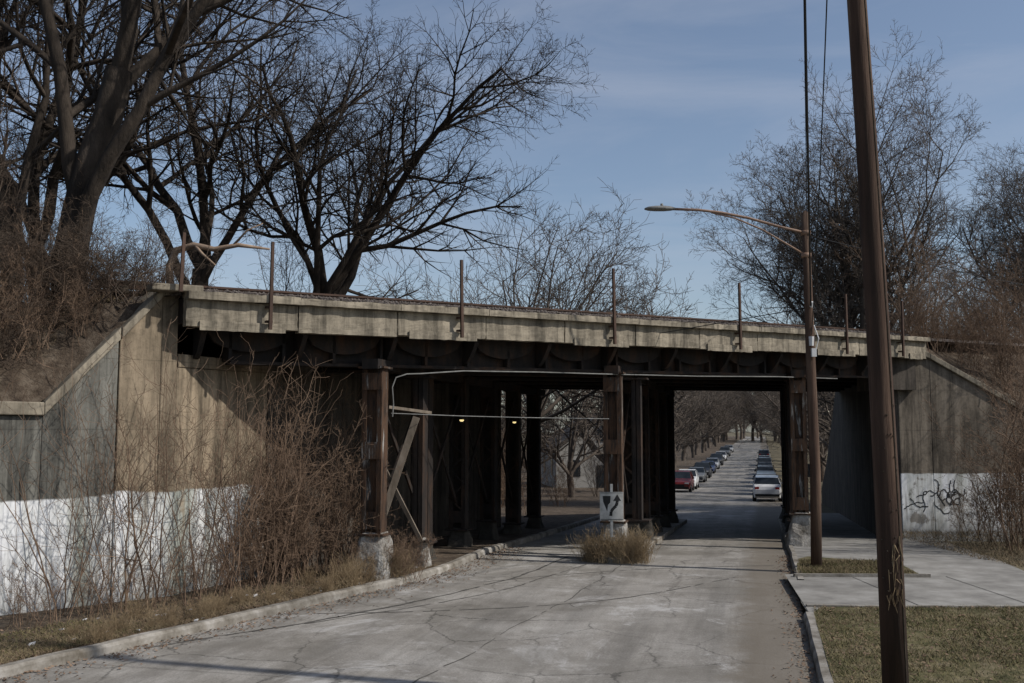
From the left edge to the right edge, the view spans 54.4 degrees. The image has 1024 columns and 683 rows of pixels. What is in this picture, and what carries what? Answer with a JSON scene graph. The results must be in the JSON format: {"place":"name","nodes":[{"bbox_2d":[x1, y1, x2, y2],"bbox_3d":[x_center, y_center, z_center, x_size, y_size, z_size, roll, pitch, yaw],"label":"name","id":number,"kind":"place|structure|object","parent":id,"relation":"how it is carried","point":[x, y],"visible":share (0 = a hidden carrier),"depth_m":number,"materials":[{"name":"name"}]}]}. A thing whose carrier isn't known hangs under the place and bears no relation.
{"place":"outdoors","nodes":[
{"label":"outdoors","id":0,"kind":"place"},
{"bbox_2d":[0,297,179,401],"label":"embankment","id":1,"kind":"structure","parent":0,"point":[39,384],"depth_m":17.02,"materials":[{"name":"plant"}]},
{"bbox_2d":[0,97,43,251],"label":"shrub","id":2,"kind":"object","parent":1,"relation":"on","point":[18,138],"visible":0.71,"depth_m":19.16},
{"bbox_2d":[0,29,51,269],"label":"shrub","id":3,"kind":"object","parent":1,"relation":"on","point":[18,84],"visible":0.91,"depth_m":17.83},
{"bbox_2d":[0,260,59,361],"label":"shrub","id":4,"kind":"object","parent":1,"relation":"on","point":[24,335],"visible":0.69,"depth_m":16.53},
{"bbox_2d":[0,243,60,330],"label":"shrub","id":5,"kind":"object","parent":1,"relation":"on","point":[17,270],"visible":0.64,"depth_m":17.01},
{"bbox_2d":[0,94,62,293],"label":"shrub","id":6,"kind":"object","parent":1,"relation":"on","point":[20,187],"visible":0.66,"depth_m":18.89,"materials":[{"name":"plant"}]},
{"bbox_2d":[0,299,67,370],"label":"shrub","id":7,"kind":"object","parent":1,"relation":"on","point":[14,338],"visible":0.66,"depth_m":16.66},
{"bbox_2d":[0,199,85,298],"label":"shrub","id":8,"kind":"object","parent":1,"relation":"on","point":[2,224],"visible":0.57,"depth_m":17.65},
{"bbox_2d":[0,240,89,346],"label":"shrub","id":9,"kind":"object","parent":1,"relation":"on","point":[50,300],"visible":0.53,"depth_m":16.65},
{"bbox_2d":[0,253,114,349],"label":"shrub","id":10,"kind":"object","parent":1,"relation":"on","point":[55,312],"visible":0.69,"depth_m":16.99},
{"bbox_2d":[0,161,117,301],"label":"shrub","id":11,"kind":"object","parent":1,"relation":"on","point":[51,235],"visible":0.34,"depth_m":18.49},
{"bbox_2d":[0,328,120,615],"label":"grey wall panel","id":12,"kind":"structure","parent":1,"relation":"on","point":[9,420],"depth_m":16.41,"materials":[{"name":"paint"}]},
{"bbox_2d":[0,197,127,300],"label":"shrub","id":13,"kind":"object","parent":1,"relation":"on","point":[5,251],"visible":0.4,"depth_m":17.68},
{"bbox_2d":[0,183,136,304],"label":"shrub","id":14,"kind":"object","parent":1,"relation":"on","point":[40,240],"visible":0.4,"depth_m":17.73,"materials":[{"name":"plant"}]},
{"bbox_2d":[6,240,132,305],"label":"shrub","id":15,"kind":"object","parent":1,"relation":"on","point":[72,275],"visible":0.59,"depth_m":17.64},
{"bbox_2d":[0,0,160,294],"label":"bare tree","id":16,"kind":"object","parent":1,"relation":"on","point":[6,38],"visible":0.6,"depth_m":24.52,"materials":[{"name":"brown plant"}]},
{"bbox_2d":[3,219,169,302],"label":"shrub","id":17,"kind":"object","parent":1,"relation":"on","point":[139,285],"visible":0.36,"depth_m":18.24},
{"bbox_2d":[53,251,121,336],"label":"shrub","id":18,"kind":"object","parent":1,"relation":"on","point":[80,306],"visible":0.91,"depth_m":17.23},
{"bbox_2d":[1,192,196,306],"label":"shrub","id":19,"kind":"object","parent":1,"relation":"on","point":[84,247],"visible":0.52,"depth_m":17.90,"materials":[{"name":"plant"}]},
{"bbox_2d":[24,206,175,304],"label":"shrub","id":20,"kind":"object","parent":1,"relation":"on","point":[94,258],"visible":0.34,"depth_m":18.20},
{"bbox_2d":[28,196,222,302],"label":"shrub","id":21,"kind":"object","parent":1,"relation":"on","point":[152,267],"visible":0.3,"depth_m":18.88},
{"bbox_2d":[24,192,241,307],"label":"shrub","id":22,"kind":"object","parent":1,"relation":"on","point":[102,274],"visible":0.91,"depth_m":17.42,"materials":[{"name":"plant"}]},
{"bbox_2d":[0,0,340,294],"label":"bare tree","id":23,"kind":"object","parent":1,"relation":"on","point":[47,127],"visible":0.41,"depth_m":28.62,"materials":[{"name":"brown plant"}]},
{"bbox_2d":[116,248,230,298],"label":"shrub","id":24,"kind":"object","parent":1,"relation":"on","point":[153,280],"visible":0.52,"depth_m":18.26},
{"bbox_2d":[0,0,370,303],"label":"bare tree","id":25,"kind":"object","parent":1,"relation":"on","point":[108,135],"visible":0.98,"depth_m":18.85,"materials":[{"name":"brown plant"}]},
{"bbox_2d":[0,0,434,285],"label":"bare tree","id":26,"kind":"object","parent":1,"relation":"on","point":[201,274],"visible":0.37,"depth_m":30.75,"materials":[{"name":"brown plant"}]},
{"bbox_2d":[166,223,269,283],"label":"broken branch","id":27,"kind":"object","parent":1,"relation":"on","point":[199,246],"visible":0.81,"depth_m":20.35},
{"bbox_2d":[234,188,348,292],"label":"shrub","id":28,"kind":"object","parent":1,"relation":"on","point":[283,269],"visible":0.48,"depth_m":32.44,"materials":[{"name":"plant"}]},
{"bbox_2d":[129,0,605,299],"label":"bare tree","id":29,"kind":"object","parent":1,"relation":"on","point":[341,279],"visible":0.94,"depth_m":30.36,"materials":[{"name":"brown plant"}]},
{"bbox_2d":[339,166,705,474],"bbox_3d":[0.467,-1.233,40.076,16.237,12.947,16.528,-3,-6,26],"label":"bare tree","id":30,"kind":"object","parent":1,"relation":"on","point":[559,300],"visible":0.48,"depth_m":39.88,"materials":[{"name":"grey plant"}]},
{"bbox_2d":[0,436,739,664],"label":"verge","id":31,"kind":"structure","parent":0,"point":[586,505],"depth_m":24.71,"materials":[{"name":"brown plant"}]},
{"bbox_2d":[0,538,87,629],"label":"shrub","id":32,"kind":"object","parent":31,"relation":"on","point":[18,611],"visible":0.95,"depth_m":14.93,"materials":[{"name":"plant"}]},
{"bbox_2d":[0,618,170,662],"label":"grass","id":33,"kind":"structure","parent":31,"relation":"on","point":[42,628],"depth_m":14.06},
{"bbox_2d":[0,345,179,623],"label":"shrub","id":34,"kind":"object","parent":31,"relation":"on","point":[36,543],"visible":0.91,"depth_m":15.63,"materials":[{"name":"plant"}]},
{"bbox_2d":[65,612,118,642],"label":"weed clump","id":35,"kind":"object","parent":31,"relation":"on","point":[99,634],"visible":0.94,"depth_m":13.73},
{"bbox_2d":[59,538,159,617],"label":"shrub","id":36,"kind":"object","parent":31,"relation":"on","point":[104,584],"visible":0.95,"depth_m":15.82,"materials":[{"name":"plant"}]},
{"bbox_2d":[0,377,219,615],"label":"shrub","id":37,"kind":"object","parent":31,"relation":"on","point":[140,546],"visible":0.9,"depth_m":15.91,"materials":[{"name":"plant"}]},
{"bbox_2d":[64,331,181,609],"bbox_3d":[-6.335,2.106,16.469,1.630,4.720,2.343,2,-5,-18],"label":"shrub","id":38,"kind":"object","parent":31,"relation":"on","point":[132,519],"visible":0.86,"depth_m":16.19,"materials":[{"name":"plant"}]},
{"bbox_2d":[107,593,153,618],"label":"weed clump","id":39,"kind":"object","parent":31,"relation":"on","point":[137,611],"visible":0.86,"depth_m":15.44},
{"bbox_2d":[143,594,183,624],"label":"weed clump","id":40,"kind":"object","parent":31,"relation":"on","point":[164,612],"visible":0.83,"depth_m":15.03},
{"bbox_2d":[26,317,305,608],"bbox_3d":[-5.703,2.056,16.498,4.434,4.868,3.510,2,-6,-24],"label":"shrub","id":41,"kind":"object","parent":31,"relation":"on","point":[190,513],"visible":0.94,"depth_m":16.73,"materials":[{"name":"plant"}]},
{"bbox_2d":[119,524,222,609],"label":"shrub","id":42,"kind":"object","parent":31,"relation":"on","point":[161,580],"visible":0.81,"depth_m":16.65,"materials":[{"name":"plant"}]},
{"bbox_2d":[163,514,252,599],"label":"shrub","id":43,"kind":"object","parent":31,"relation":"on","point":[209,580],"visible":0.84,"depth_m":17.42,"materials":[{"name":"plant"}]},
{"bbox_2d":[0,563,439,664],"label":"dry weeds","id":44,"kind":"object","parent":31,"relation":"on","point":[165,625],"visible":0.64,"depth_m":15.20,"materials":[{"name":"brown plant"}]},
{"bbox_2d":[161,335,290,594],"bbox_3d":[-5.088,2.212,17.637,2.343,4.720,1.630,2,-5,-20],"label":"shrub","id":45,"kind":"object","parent":31,"relation":"on","point":[250,518],"visible":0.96,"depth_m":17.59,"materials":[{"name":"plant"}]},
{"bbox_2d":[123,355,351,599],"bbox_3d":[-5.133,2.329,18.219,4.212,4.625,3.334,2,-5,-16],"label":"shrub","id":46,"kind":"object","parent":31,"relation":"on","point":[213,535],"visible":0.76,"depth_m":17.74,"materials":[{"name":"plant"}]},
{"bbox_2d":[185,486,293,593],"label":"shrub","id":47,"kind":"object","parent":31,"relation":"on","point":[257,562],"visible":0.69,"depth_m":18.16,"materials":[{"name":"plant"}]},
{"bbox_2d":[192,389,337,585],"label":"shrub","id":48,"kind":"object","parent":31,"relation":"on","point":[304,545],"visible":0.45,"depth_m":19.17,"materials":[{"name":"plant"}]},
{"bbox_2d":[193,353,351,592],"bbox_3d":[-4.481,2.377,18.751,4.212,4.625,3.334,-4,-7,41],"label":"shrub","id":49,"kind":"object","parent":31,"relation":"on","point":[252,496],"visible":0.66,"depth_m":18.47,"materials":[{"name":"plant"}]},
{"bbox_2d":[224,479,322,587],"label":"shrub","id":50,"kind":"object","parent":31,"relation":"on","point":[286,550],"visible":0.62,"depth_m":18.92,"materials":[{"name":"plant"}]},
{"bbox_2d":[200,366,372,586],"bbox_3d":[-4.880,2.438,19.405,4.338,4.610,2.324,0,-5,-4],"label":"shrub","id":51,"kind":"object","parent":31,"relation":"on","point":[265,518],"visible":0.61,"depth_m":19.09,"materials":[{"name":"plant"}]},
{"bbox_2d":[110,292,500,601],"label":"retaining wall","id":52,"kind":"structure","parent":31,"relation":"on","point":[144,326],"depth_m":18.77,"materials":[{"name":"paint"}]},
{"bbox_2d":[242,467,373,580],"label":"shrub","id":53,"kind":"object","parent":31,"relation":"on","point":[315,553],"visible":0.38,"depth_m":19.71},
{"bbox_2d":[240,367,391,581],"bbox_3d":[-4.358,2.559,19.538,3.273,4.448,2.974,-2,-6,23],"label":"shrub","id":54,"kind":"object","parent":31,"relation":"on","point":[302,491],"visible":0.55,"depth_m":19.58,"materials":[{"name":"plant"}]},
{"bbox_2d":[261,372,406,575],"bbox_3d":[-3.547,2.725,20.359,3.130,4.255,2.844,4,-6,-34],"label":"shrub","id":55,"kind":"object","parent":31,"relation":"on","point":[345,509],"visible":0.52,"depth_m":20.26,"materials":[{"name":"plant"}]},
{"bbox_2d":[279,367,412,564],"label":"shrub","id":56,"kind":"object","parent":31,"relation":"on","point":[344,424],"visible":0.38,"depth_m":21.78,"materials":[{"name":"plant"}]},
{"bbox_2d":[306,472,391,570],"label":"shrub","id":57,"kind":"object","parent":31,"relation":"on","point":[357,538],"visible":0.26,"depth_m":20.80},
{"bbox_2d":[324,552,385,588],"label":"weed clump","id":58,"kind":"object","parent":31,"relation":"on","point":[352,572],"visible":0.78,"depth_m":18.62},
{"bbox_2d":[386,521,442,580],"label":"shrub","id":59,"kind":"object","parent":31,"relation":"on","point":[408,550],"visible":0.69,"depth_m":19.93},
{"bbox_2d":[0,295,1023,682],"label":"leaf litter","id":60,"kind":"object","parent":31,"relation":"on","point":[488,567],"visible":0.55,"depth_m":15.19,"materials":[{"name":"plant"}]},
{"bbox_2d":[0,437,817,682],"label":"road","id":61,"kind":"structure","parent":0,"point":[726,630],"depth_m":15.38,"materials":[{"name":"concrete"}]},
{"bbox_2d":[0,515,599,678],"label":"kerb","id":62,"kind":"structure","parent":61,"relation":"on","point":[36,663],"depth_m":15.71,"materials":[{"name":"concrete"}]},
{"bbox_2d":[150,543,772,682],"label":"tar seam","id":63,"kind":"object","parent":61,"relation":"on","point":[450,600],"visible":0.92,"depth_m":17.12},
{"bbox_2d":[566,522,618,562],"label":"weed clump","id":64,"kind":"object","parent":61,"relation":"on","point":[586,538],"visible":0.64,"depth_m":23.06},
{"bbox_2d":[600,484,622,536],"bbox_3d":[2.280,3.872,22.814,0.540,1.200,0.060,0,-5,0],"label":"traffic sign","id":65,"kind":"object","parent":61,"relation":"on","point":[611,505],"visible":1,"depth_m":22.80,"materials":[{"name":"white metal"}]},
{"bbox_2d":[610,527,661,564],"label":"weed clump","id":66,"kind":"object","parent":61,"relation":"on","point":[637,547],"visible":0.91,"depth_m":22.63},
{"bbox_2d":[596,519,686,563],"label":"median kerb","id":67,"kind":"structure","parent":61,"relation":"on","point":[667,532],"depth_m":31.12,"materials":[{"name":"concrete"}]},
{"bbox_2d":[675,470,693,491],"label":"parked car","id":68,"kind":"object","parent":61,"relation":"on","point":[684,479],"visible":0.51,"depth_m":80.98,"materials":[{"name":"red paint"}]},
{"bbox_2d":[750,475,781,501],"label":"parked car","id":69,"kind":"object","parent":61,"relation":"on","point":[766,486],"visible":0.96,"depth_m":64.21,"materials":[{"name":"white paint"}]},
{"bbox_2d":[767,445,803,578],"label":"kerb","id":70,"kind":"structure","parent":61,"relation":"on","point":[793,557],"depth_m":24.74,"materials":[{"name":"concrete"}]},
{"bbox_2d":[803,612,833,682],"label":"kerb","id":71,"kind":"structure","parent":61,"relation":"on","point":[823,672],"depth_m":13.24,"materials":[{"name":"concrete"}]},
{"bbox_2d":[793,573,930,577],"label":"kerb","id":72,"kind":"structure","parent":61,"relation":"on","point":[850,575],"depth_m":19.87,"materials":[{"name":"concrete"}]},
{"bbox_2d":[0,0,1023,431],"label":"sky","id":73,"kind":"structure","parent":0,"point":[687,83],"materials":[{"name":"blue"}]},
{"bbox_2d":[522,432,805,615],"bbox_3d":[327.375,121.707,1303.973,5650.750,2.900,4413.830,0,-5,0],"label":"ground","id":74,"kind":"structure","parent":0,"point":[755,435],"depth_m":575.95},
{"bbox_2d":[92,232,1023,579],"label":"railway bridge","id":75,"kind":"structure","parent":74,"relation":"on","point":[640,368],"depth_m":23.68,"materials":[{"name":"concrete"}]},
{"bbox_2d":[541,420,602,487],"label":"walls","id":76,"kind":"structure","parent":74,"relation":"on","point":[582,484],"depth_m":86.25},
{"bbox_2d":[452,188,1020,514],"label":"distant trees","id":77,"kind":"object","parent":74,"relation":"on","point":[715,416],"visible":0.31,"depth_m":79.71,"materials":[{"name":"brown plant"}]},
{"bbox_2d":[822,357,915,539],"bbox_3d":[15.003,6.200,45.215,1.615,8.800,32.532,-1,-5,13],"label":"abutment","id":78,"kind":"object","parent":74,"relation":"on","point":[848,487],"visible":0.37,"depth_m":37.97,"materials":[{"name":"concrete"}]},
{"bbox_2d":[806,604,1023,611],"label":"kerb","id":79,"kind":"structure","parent":74,"relation":"on","point":[840,605],"depth_m":16.43,"materials":[{"name":"concrete"}]},
{"bbox_2d":[794,556,918,573],"bbox_3d":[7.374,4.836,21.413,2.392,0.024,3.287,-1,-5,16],"label":"lawn","id":80,"kind":"structure","parent":0,"point":[808,557],"depth_m":21.30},
{"bbox_2d":[644,203,821,566],"bbox_3d":[4.782,0.897,21.554,3.725,7.902,0.346,0,-5,0],"label":"street lamp","id":81,"kind":"object","parent":80,"relation":"on","point":[815,493],"visible":0.91,"depth_m":21.52,"materials":[{"name":"metal"}]},
{"bbox_2d":[766,437,1023,668],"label":"verge","id":82,"kind":"structure","parent":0,"point":[775,454],"depth_m":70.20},
{"bbox_2d":[898,351,1023,541],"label":"wing wall","id":83,"kind":"structure","parent":82,"relation":"on","point":[923,458],"depth_m":30.12,"materials":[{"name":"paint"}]},
{"bbox_2d":[902,528,1023,566],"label":"dry weeds","id":84,"kind":"object","parent":82,"relation":"on","point":[958,535],"visible":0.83,"depth_m":26.29,"materials":[{"name":"brown plant"}]},
{"bbox_2d":[918,344,1023,555],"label":"shrub","id":85,"kind":"object","parent":82,"relation":"on","point":[1006,492],"visible":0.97,"depth_m":24.85,"materials":[{"name":"plant"}]},
{"bbox_2d":[939,408,1023,550],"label":"shrub","id":86,"kind":"object","parent":82,"relation":"on","point":[986,506],"visible":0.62,"depth_m":27.01,"materials":[{"name":"plant"}]},
{"bbox_2d":[940,471,1022,544],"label":"shrub","id":87,"kind":"object","parent":82,"relation":"on","point":[976,519],"visible":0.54,"depth_m":28.70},
{"bbox_2d":[951,423,1023,551],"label":"shrub","id":88,"kind":"object","parent":82,"relation":"on","point":[1009,512],"visible":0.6,"depth_m":26.21,"materials":[{"name":"plant"}]},
{"bbox_2d":[957,343,1023,504],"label":"shrub","id":89,"kind":"object","parent":82,"relation":"on","point":[1022,425],"visible":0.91,"depth_m":24.48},
{"bbox_2d":[966,276,1023,545],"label":"shrub","id":90,"kind":"object","parent":82,"relation":"on","point":[983,411],"visible":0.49,"depth_m":28.88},
{"bbox_2d":[976,301,1023,549],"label":"shrub","id":91,"kind":"object","parent":82,"relation":"on","point":[989,385],"visible":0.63,"depth_m":26.92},
{"bbox_2d":[784,513,1023,611],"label":"sidewalk","id":92,"kind":"structure","parent":0,"point":[843,537],"depth_m":25.36,"materials":[{"name":"concrete"}]},
{"bbox_2d":[785,553,1023,611],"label":"driveway","id":93,"kind":"structure","parent":0,"point":[938,587],"depth_m":18.35,"materials":[{"name":"concrete"}]},
{"bbox_2d":[812,603,1023,682],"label":"lawn","id":94,"kind":"structure","parent":0,"point":[966,672],"depth_m":13.28,"materials":[{"name":"plant"}]},
{"bbox_2d":[847,0,908,682],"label":"utility pole","id":95,"kind":"object","parent":94,"relation":"on","point":[892,617],"visible":1,"depth_m":10.53,"materials":[{"name":"wood"}]},
{"bbox_2d":[662,0,1022,334],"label":"power line","id":96,"kind":"object","parent":95,"relation":"attached to","point":[806,103],"visible":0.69,"depth_m":16.70,"materials":[{"name":"black metal"}]},
{"bbox_2d":[927,345,1023,403],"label":"embankment","id":97,"kind":"structure","parent":0,"point":[951,359],"depth_m":31.69,"materials":[{"name":"plant"}]},
{"bbox_2d":[681,19,1023,334],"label":"bare tree","id":98,"kind":"object","parent":97,"relation":"on","point":[831,282],"visible":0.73,"depth_m":50.70,"materials":[{"name":"grey plant"}]},
{"bbox_2d":[825,197,983,336],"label":"shrub","id":99,"kind":"object","parent":97,"relation":"on","point":[919,267],"visible":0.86,"depth_m":31.22,"materials":[{"name":"plant"}]},
{"bbox_2d":[889,269,945,351],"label":"shrub","id":100,"kind":"object","parent":97,"relation":"on","point":[915,316],"visible":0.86,"depth_m":30.68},
{"bbox_2d":[885,225,988,345],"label":"shrub","id":101,"kind":"object","parent":97,"relation":"on","point":[942,270],"visible":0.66,"depth_m":32.62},
{"bbox_2d":[905,296,969,353],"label":"shrub","id":102,"kind":"object","parent":97,"relation":"on","point":[934,343],"visible":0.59,"depth_m":31.23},
{"bbox_2d":[892,245,989,345],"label":"shrub","id":103,"kind":"object","parent":97,"relation":"on","point":[937,262],"visible":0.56,"depth_m":33.17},
{"bbox_2d":[865,224,1023,338],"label":"shrub","id":104,"kind":"object","parent":97,"relation":"on","point":[961,282],"visible":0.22,"depth_m":44.46,"materials":[{"name":"brown plant"}]},
{"bbox_2d":[926,305,997,365],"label":"shrub","id":105,"kind":"object","parent":97,"relation":"on","point":[962,349],"visible":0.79,"depth_m":31.12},
{"bbox_2d":[906,138,1023,337],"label":"bare tree","id":106,"kind":"object","parent":97,"relation":"on","point":[1017,205],"visible":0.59,"depth_m":50.03,"materials":[{"name":"grey plant"}]},
{"bbox_2d":[937,292,1015,355],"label":"shrub","id":107,"kind":"object","parent":97,"relation":"on","point":[980,320],"visible":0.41,"depth_m":33.31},
{"bbox_2d":[945,256,1023,349],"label":"shrub","id":108,"kind":"object","parent":97,"relation":"on","point":[983,301],"visible":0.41,"depth_m":34.37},
{"bbox_2d":[947,309,1023,384],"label":"shrub","id":109,"kind":"object","parent":97,"relation":"on","point":[996,357],"visible":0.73,"depth_m":30.80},
{"bbox_2d":[952,220,1023,355],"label":"shrub","id":110,"kind":"object","parent":97,"relation":"on","point":[1008,253],"visible":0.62,"depth_m":34.48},
{"bbox_2d":[953,254,1023,350],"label":"shrub","id":111,"kind":"object","parent":97,"relation":"on","point":[992,303],"visible":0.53,"depth_m":33.80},
{"bbox_2d":[965,310,1023,404],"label":"shrub","id":112,"kind":"object","parent":97,"relation":"on","point":[1008,348],"visible":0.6,"depth_m":30.99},
{"bbox_2d":[972,253,1023,392],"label":"shrub","id":113,"kind":"object","parent":97,"relation":"on","point":[1000,335],"visible":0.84,"depth_m":30.98,"materials":[{"name":"plant"}]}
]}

